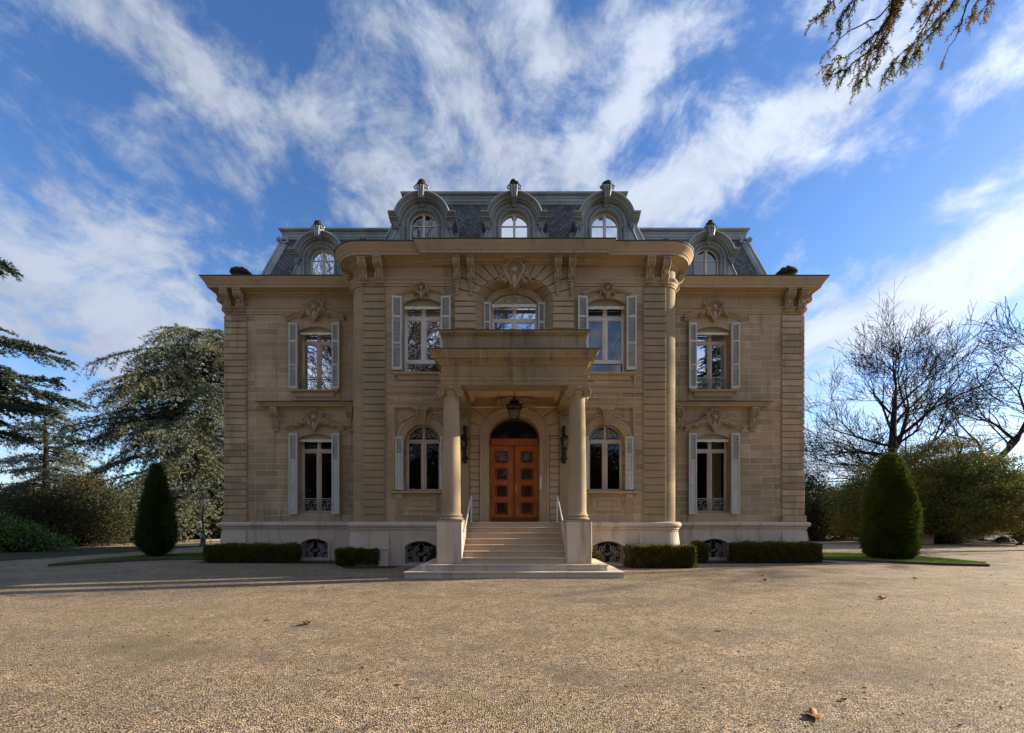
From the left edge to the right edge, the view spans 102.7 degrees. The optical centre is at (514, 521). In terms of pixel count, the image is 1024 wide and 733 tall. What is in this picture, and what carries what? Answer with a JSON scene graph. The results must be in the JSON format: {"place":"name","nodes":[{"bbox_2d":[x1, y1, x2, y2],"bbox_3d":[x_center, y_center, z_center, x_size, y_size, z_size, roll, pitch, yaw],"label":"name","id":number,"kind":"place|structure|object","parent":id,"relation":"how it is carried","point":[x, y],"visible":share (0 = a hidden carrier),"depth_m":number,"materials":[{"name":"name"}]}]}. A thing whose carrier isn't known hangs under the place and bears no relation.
{"place":"outdoors","nodes":[
{"label":"outdoors","id":0,"kind":"place"},
{"bbox_2d":[35,542,132,547],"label":"park ground","id":1,"kind":"structure","parent":0,"point":[100,544],"depth_m":28.32,"materials":[{"name":"green plant"}]},
{"bbox_2d":[0,257,97,449],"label":"dark fir","id":2,"kind":"object","parent":1,"relation":"on","point":[14,403],"visible":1,"depth_m":21.63,"materials":[{"name":"green plant"}]},
{"bbox_2d":[0,472,138,546],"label":"pine shrub","id":3,"kind":"object","parent":1,"relation":"on","point":[78,518],"visible":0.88,"depth_m":24.67,"materials":[{"name":"green plant"}]},
{"bbox_2d":[0,543,202,560],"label":"verge ground","id":4,"kind":"structure","parent":0,"point":[7,556],"depth_m":19.97,"materials":[{"name":"grey gravel"}]},
{"bbox_2d":[0,509,86,551],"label":"laurel bush","id":5,"kind":"object","parent":4,"relation":"on","point":[9,539],"visible":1,"depth_m":20.61,"materials":[{"name":"green plant"}]},
{"bbox_2d":[197,495,207,545],"bbox_3d":[-19.456,-0.098,25.600,0.415,3.195,0.415,0,0,0],"label":"lamp post","id":6,"kind":"object","parent":4,"relation":"on","point":[203,503],"visible":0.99,"depth_m":25.55,"materials":[{"name":"grey metal"}]},
{"bbox_2d":[0,541,1023,732],"bbox_3d":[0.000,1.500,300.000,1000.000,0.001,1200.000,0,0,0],"label":"gravel ground","id":7,"kind":"structure","parent":0,"point":[900,622],"depth_m":4.85,"materials":[{"name":"beige gravel"}]},
{"bbox_2d":[48,558,203,566],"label":"kerb","id":8,"kind":"structure","parent":7,"relation":"on","point":[96,562],"depth_m":15.23,"materials":[{"name":"stone"}]},
{"bbox_2d":[178,539,219,540],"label":"kerb","id":9,"kind":"structure","parent":7,"relation":"on","point":[199,540],"depth_m":32.25,"materials":[{"name":"stone"}]},
{"bbox_2d":[193,560,397,568],"bbox_3d":[-7.900,1.496,14.490,8.000,0.001,2.780,0,0,0],"label":"flower bed","id":10,"kind":"object","parent":7,"relation":"on","point":[330,562],"visible":0.71,"depth_m":14.73,"materials":[{"name":"soil"}]},
{"bbox_2d":[202,541,302,562],"bbox_3d":[-9.769,1.110,15.336,3.494,0.802,1.032,0,0,0],"label":"box hedge","id":11,"kind":"object","parent":10,"relation":"on","point":[241,552],"visible":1,"depth_m":15.00,"materials":[{"name":"green plant"}]},
{"bbox_2d":[333,545,379,565],"bbox_3d":[-5.334,1.143,14.085,1.717,0.739,0.846,0,0,0],"label":"box hedge","id":12,"kind":"object","parent":10,"relation":"on","point":[345,556],"visible":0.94,"depth_m":13.85,"materials":[{"name":"green plant"}]},
{"bbox_2d":[424,544,436,562],"bbox_3d":[-2.602,1.128,13.362,0.839,0.809,0.695,0,0,-24],"label":"young box","id":13,"kind":"object","parent":7,"relation":"on","point":[433,552],"visible":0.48,"depth_m":13.24,"materials":[{"name":"green plant"}]},
{"bbox_2d":[1,564,1020,732],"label":"leaf litter","id":14,"kind":"object","parent":7,"relation":"on","point":[489,686],"visible":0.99,"depth_m":3.83,"materials":[{"name":"brown plant"}]},
{"bbox_2d":[199,178,829,577],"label":"mansion","id":15,"kind":"structure","parent":7,"relation":"on","point":[371,372],"depth_m":14.37,"materials":[{"name":"stone"}]},
{"bbox_2d":[298,536,330,560],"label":"basement window","id":16,"kind":"structure","parent":15,"relation":"in","point":[316,547],"depth_m":15.96,"materials":[{"name":"white stone"}]},
{"bbox_2d":[284,298,344,400],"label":"window","id":17,"kind":"structure","parent":15,"relation":"in","point":[320,379],"depth_m":15.97,"materials":[{"name":"paint"}]},
{"bbox_2d":[284,409,344,521],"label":"window","id":18,"kind":"structure","parent":15,"relation":"in","point":[320,500],"depth_m":15.97,"materials":[{"name":"paint"}]},
{"bbox_2d":[390,406,443,513],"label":"window","id":19,"kind":"structure","parent":15,"relation":"in","point":[424,444],"depth_m":14.14,"materials":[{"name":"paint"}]},
{"bbox_2d":[402,538,436,565],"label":"basement window","id":20,"kind":"structure","parent":15,"relation":"in","point":[417,551],"depth_m":14.07,"materials":[{"name":"white stone"}]},
{"bbox_2d":[392,282,450,386],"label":"window","id":21,"kind":"structure","parent":15,"relation":"in","point":[423,319],"depth_m":14.19,"materials":[{"name":"white paint"}]},
{"bbox_2d":[460,425,468,463],"bbox_3d":[-1.680,-2.601,13.774,0.305,1.321,0.493,0,0,0],"label":"wall lantern","id":22,"kind":"object","parent":15,"relation":"attached to","point":[464,438],"depth_m":13.65,"materials":[{"name":"black metal"}]},
{"bbox_2d":[506,391,521,422],"bbox_3d":[0.000,-3.690,12.700,0.488,1.200,0.488,0,0,0],"label":"hanging lantern","id":23,"kind":"object","parent":15,"relation":"hanging from","point":[514,404],"visible":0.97,"depth_m":12.59,"materials":[{"name":"black metal"}]},
{"bbox_2d":[483,254,544,328],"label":"window","id":24,"kind":"structure","parent":15,"relation":"in","point":[509,311],"depth_m":14.33,"materials":[{"name":"white paint"}]},
{"bbox_2d":[490,419,538,521],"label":"front door","id":25,"kind":"structure","parent":15,"relation":"in","point":[514,446],"depth_m":14.51,"materials":[{"name":"brown wood"}]},
{"bbox_2d":[560,425,568,463],"bbox_3d":[1.680,-2.601,13.774,0.305,1.321,0.493,0,0,0],"label":"wall lantern","id":26,"kind":"object","parent":15,"relation":"attached to","point":[563,438],"depth_m":13.66,"materials":[{"name":"black metal"}]},
{"bbox_2d":[578,282,636,386],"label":"window","id":27,"kind":"structure","parent":15,"relation":"in","point":[604,319],"depth_m":14.24,"materials":[{"name":"white paint"}]},
{"bbox_2d":[592,538,625,565],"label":"basement window","id":28,"kind":"structure","parent":15,"relation":"in","point":[610,549],"depth_m":14.07,"materials":[{"name":"white stone"}]},
{"bbox_2d":[585,406,638,513],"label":"window","id":29,"kind":"structure","parent":15,"relation":"in","point":[603,443],"depth_m":14.13,"materials":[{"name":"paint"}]},
{"bbox_2d":[683,298,744,400],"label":"window","id":30,"kind":"structure","parent":15,"relation":"in","point":[707,379],"depth_m":15.97,"materials":[{"name":"paint"}]},
{"bbox_2d":[683,409,744,521],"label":"window","id":31,"kind":"structure","parent":15,"relation":"in","point":[706,453],"depth_m":15.97,"materials":[{"name":"paint"}]},
{"bbox_2d":[701,536,729,560],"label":"basement window","id":32,"kind":"structure","parent":15,"relation":"in","point":[715,546],"depth_m":15.96,"materials":[{"name":"white stone"}]},
{"bbox_2d":[592,548,604,561],"bbox_3d":[2.623,1.176,13.347,0.618,0.713,0.712,0,0,0],"label":"young box","id":33,"kind":"object","parent":7,"relation":"on","point":[598,556],"visible":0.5,"depth_m":13.22,"materials":[{"name":"green plant"}]},
{"bbox_2d":[698,561,835,563],"bbox_3d":[7.900,1.496,14.540,8.000,0.001,2.680,0,0,0],"label":"flower bed","id":34,"kind":"object","parent":7,"relation":"on","point":[719,562],"visible":0.29,"depth_m":15.09,"materials":[{"name":"soil"}]},
{"bbox_2d":[622,542,698,567],"bbox_3d":[4.789,1.084,13.498,2.487,0.861,0.846,0,0,0],"label":"box hedge","id":35,"kind":"object","parent":34,"relation":"on","point":[657,555],"visible":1,"depth_m":13.26,"materials":[{"name":"green plant"}]},
{"bbox_2d":[689,539,710,562],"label":"box hedge","id":36,"kind":"object","parent":34,"relation":"on","point":[703,553],"visible":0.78,"depth_m":14.98,"materials":[{"name":"green plant"}]},
{"bbox_2d":[726,539,824,562],"bbox_3d":[9.670,1.078,15.207,3.357,0.905,1.026,0,0,0],"label":"box hedge","id":37,"kind":"object","parent":34,"relation":"on","point":[770,551],"visible":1,"depth_m":14.90,"materials":[{"name":"green plant"}]},
{"bbox_2d":[804,707,823,723],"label":"fallen leaf","id":38,"kind":"object","parent":7,"relation":"on","point":[811,711],"visible":1,"depth_m":3.18,"materials":[{"name":"beige plant"}]},
{"bbox_2d":[802,487,846,541],"bbox_3d":[23.439,-0.601,32.005,4.493,4.435,3.750,0,0,0],"label":"evergreen shrub","id":39,"kind":"object","parent":7,"relation":"on","point":[814,532],"visible":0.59,"depth_m":31.58,"materials":[{"name":"green plant"}]},
{"bbox_2d":[804,0,995,104],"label":"overhanging evergreen","id":40,"kind":"object","parent":7,"relation":"on","point":[893,11],"visible":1,"depth_m":4.79,"materials":[{"name":"green plant"}]},
{"bbox_2d":[823,558,989,566],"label":"kerb","id":41,"kind":"structure","parent":7,"relation":"on","point":[914,562],"depth_m":14.59,"materials":[{"name":"stone"}]},
{"bbox_2d":[921,534,933,543],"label":"stone block","id":42,"kind":"structure","parent":7,"relation":"on","point":[925,541],"depth_m":27.40,"materials":[{"name":"grey stone"}]},
{"bbox_2d":[923,296,1023,477],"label":"bare tree","id":43,"kind":"object","parent":7,"relation":"on","point":[999,355],"visible":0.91,"depth_m":27.39,"materials":[{"name":"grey plant"}]},
{"bbox_2d":[0,0,1023,509],"label":"sky","id":44,"kind":"structure","parent":0,"point":[148,148],"materials":[{"name":"blue"}]},
{"bbox_2d":[18,527,1016,542],"bbox_3d":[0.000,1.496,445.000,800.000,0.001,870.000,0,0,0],"label":"park ground","id":45,"kind":"structure","parent":0,"point":[988,539],"depth_m":36.90,"materials":[{"name":"soil"}]},
{"bbox_2d":[0,483,82,524],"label":"evergreen shrub","id":46,"kind":"object","parent":45,"relation":"on","point":[20,487],"visible":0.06,"depth_m":35.28,"materials":[{"name":"green plant"}]},
{"bbox_2d":[0,402,113,512],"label":"pale cedar","id":47,"kind":"object","parent":45,"relation":"on","point":[45,457],"visible":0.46,"depth_m":39.79,"materials":[{"name":"green plant"}]},
{"bbox_2d":[0,499,132,541],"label":"evergreen shrub","id":48,"kind":"object","parent":45,"relation":"on","point":[41,516],"visible":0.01,"depth_m":28.95,"materials":[{"name":"green plant"}]},
{"bbox_2d":[38,323,225,542],"bbox_3d":[-27.696,-4.472,37.001,21.410,26.062,20.921,0,0,-28],"label":"blue cedar","id":49,"kind":"object","parent":45,"relation":"on","point":[194,454],"visible":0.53,"depth_m":32.74,"materials":[{"name":"green plant"}]},
{"bbox_2d":[125,499,219,537],"bbox_3d":[-31.168,-0.509,37.953,10.903,4.327,7.841,0,0,0],"label":"evergreen shrub","id":50,"kind":"object","parent":45,"relation":"on","point":[187,533],"visible":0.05,"depth_m":37.29,"materials":[{"name":"green plant"}]},
{"bbox_2d":[190,512,225,538],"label":"evergreen shrub","id":51,"kind":"object","parent":45,"relation":"on","point":[218,534],"visible":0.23,"depth_m":33.98,"materials":[{"name":"green plant"}]},
{"bbox_2d":[802,472,830,501],"bbox_3d":[27.653,-1.589,37.955,4.214,6.192,3.263,0,0,0],"label":"tree","id":52,"kind":"object","parent":45,"relation":"on","point":[809,483],"visible":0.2,"depth_m":37.37,"materials":[{"name":"green plant"}]},
{"bbox_2d":[810,481,859,540],"bbox_3d":[26.340,-0.891,33.153,6.060,5.050,4.726,0,0,0],"label":"evergreen shrub","id":53,"kind":"object","parent":45,"relation":"on","point":[830,488],"visible":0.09,"depth_m":32.76,"materials":[{"name":"green plant"}]},
{"bbox_2d":[834,473,867,538],"bbox_3d":[30.566,-1.407,35.074,6.256,6.088,4.867,0,0,0],"label":"evergreen shrub","id":54,"kind":"object","parent":45,"relation":"on","point":[850,483],"visible":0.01,"depth_m":35.42,"materials":[{"name":"green plant"}]},
{"bbox_2d":[808,539,1017,543],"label":"kerb","id":55,"kind":"structure","parent":45,"relation":"on","point":[934,541],"depth_m":28.40,"materials":[{"name":"stone"}]},
{"bbox_2d":[802,277,1023,486],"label":"bare tree","id":56,"kind":"object","parent":45,"relation":"on","point":[893,437],"visible":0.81,"depth_m":40.86,"materials":[{"name":"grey plant"}]},
{"bbox_2d":[815,434,1023,543],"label":"spreading yew","id":57,"kind":"object","parent":45,"relation":"on","point":[972,495],"visible":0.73,"depth_m":26.70,"materials":[{"name":"green plant"}]},
{"bbox_2d":[927,530,980,542],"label":"clipped hedge","id":58,"kind":"object","parent":45,"relation":"on","point":[958,538],"visible":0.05,"depth_m":29.22,"materials":[{"name":"green plant"}]},
{"bbox_2d":[899,325,1023,539],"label":"bare tree","id":59,"kind":"object","parent":45,"relation":"on","point":[1016,439],"visible":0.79,"depth_m":34.36,"materials":[{"name":"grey plant"}]},
{"bbox_2d":[985,469,1023,538],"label":"evergreen shrub","id":60,"kind":"object","parent":45,"relation":"on","point":[1012,531],"visible":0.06,"depth_m":34.02,"materials":[{"name":"green plant"}]},
{"bbox_2d":[994,536,1015,542],"bbox_3d":[33.521,1.293,27.996,1.297,0.640,0.648,0,0,0],"label":"boulder","id":61,"kind":"object","parent":45,"relation":"on","point":[1001,539],"visible":0.67,"depth_m":27.82,"materials":[{"name":"grey stone"}]},
{"bbox_2d":[822,552,986,563],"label":"lawn ground","id":62,"kind":"structure","parent":0,"point":[889,559],"depth_m":16.22,"materials":[{"name":"green plant"}]},
{"bbox_2d":[857,452,924,558],"bbox_3d":[14.875,-0.637,16.196,2.112,4.274,2.068,0,0,0],"label":"clipped cone","id":63,"kind":"object","parent":62,"relation":"on","point":[891,525],"visible":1,"depth_m":15.70,"materials":[{"name":"green plant"}]},
{"bbox_2d":[1011,536,1023,544],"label":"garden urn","id":64,"kind":"object","parent":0,"point":[1019,540],"visible":0.95,"depth_m":26.42,"materials":[{"name":"stone"}]},
{"label":"lawn ground","id":65,"kind":"structure","parent":0,"visible":0},
{"bbox_2d":[56,552,202,562],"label":"lawn grass","id":66,"kind":"structure","parent":65,"relation":"on","point":[189,555],"depth_m":16.49,"materials":[{"name":"green plant"}]},
{"bbox_2d":[131,462,182,556],"bbox_3d":[-14.851,-0.506,16.997,1.723,4.011,1.672,0,0,0],"label":"clipped cone","id":67,"kind":"object","parent":65,"relation":"on","point":[156,530],"visible":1,"depth_m":16.70,"materials":[{"name":"green plant"}]}
]}

